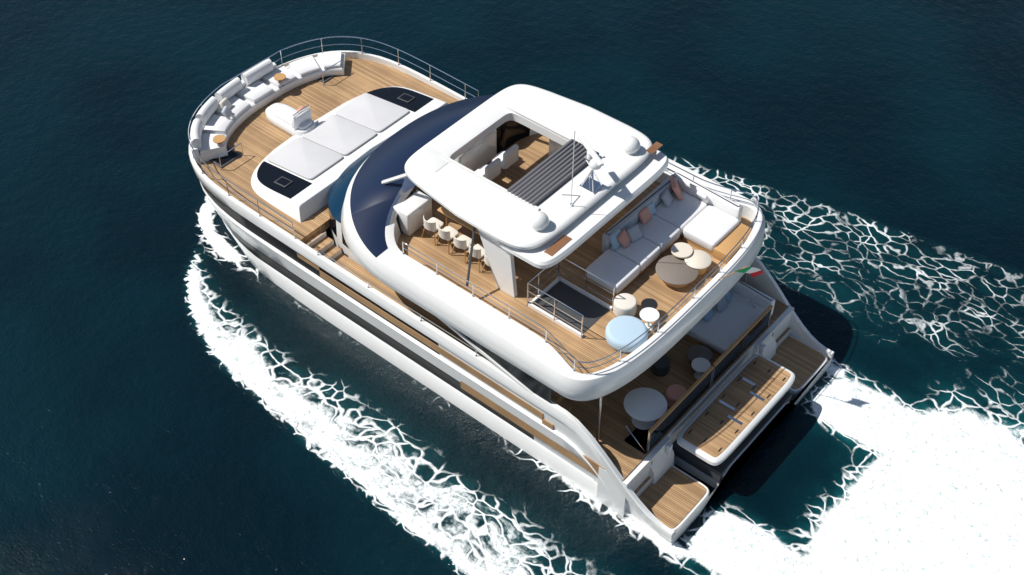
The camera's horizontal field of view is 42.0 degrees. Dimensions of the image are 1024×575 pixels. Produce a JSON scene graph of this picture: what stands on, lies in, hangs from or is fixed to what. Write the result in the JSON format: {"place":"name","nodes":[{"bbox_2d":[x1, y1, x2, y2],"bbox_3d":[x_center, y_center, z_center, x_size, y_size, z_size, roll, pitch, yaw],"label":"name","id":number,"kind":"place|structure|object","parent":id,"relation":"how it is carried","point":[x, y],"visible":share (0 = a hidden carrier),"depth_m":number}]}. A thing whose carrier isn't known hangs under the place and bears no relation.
{"place":"outdoors","nodes":[
{"label":"outdoors","id":0,"kind":"place"},
{"bbox_2d":[0,0,1023,574],"bbox_3d":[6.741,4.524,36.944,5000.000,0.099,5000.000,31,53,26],"label":"water","id":1,"kind":"structure","parent":0,"point":[186,388],"depth_m":40.66},
{"bbox_2d":[189,51,833,544],"bbox_3d":[-1.019,-0.799,40.726,20.185,3.700,8.400,31,53,26],"label":"yacht hull","id":2,"kind":"object","parent":1,"relation":"on","point":[717,423],"visible":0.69,"depth_m":37.16},
{"bbox_2d":[188,36,773,464],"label":"yacht rails","id":3,"kind":"object","parent":2,"relation":"attached to","point":[754,272],"visible":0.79,"depth_m":35.58},
{"bbox_2d":[190,51,774,443],"bbox_3d":[-1.666,-2.801,39.435,18.304,3.741,7.255,31,53,26],"label":"outdoor furniture","id":4,"kind":"object","parent":2,"relation":"on","point":[646,232],"visible":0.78,"depth_m":37.03},
{"bbox_2d":[251,84,764,402],"bbox_3d":[-0.768,-3.482,37.755,15.010,7.200,8.840,31,53,26],"label":"superstructure","id":5,"kind":"object","parent":2,"relation":"on","point":[362,165],"visible":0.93,"depth_m":36.16}
]}

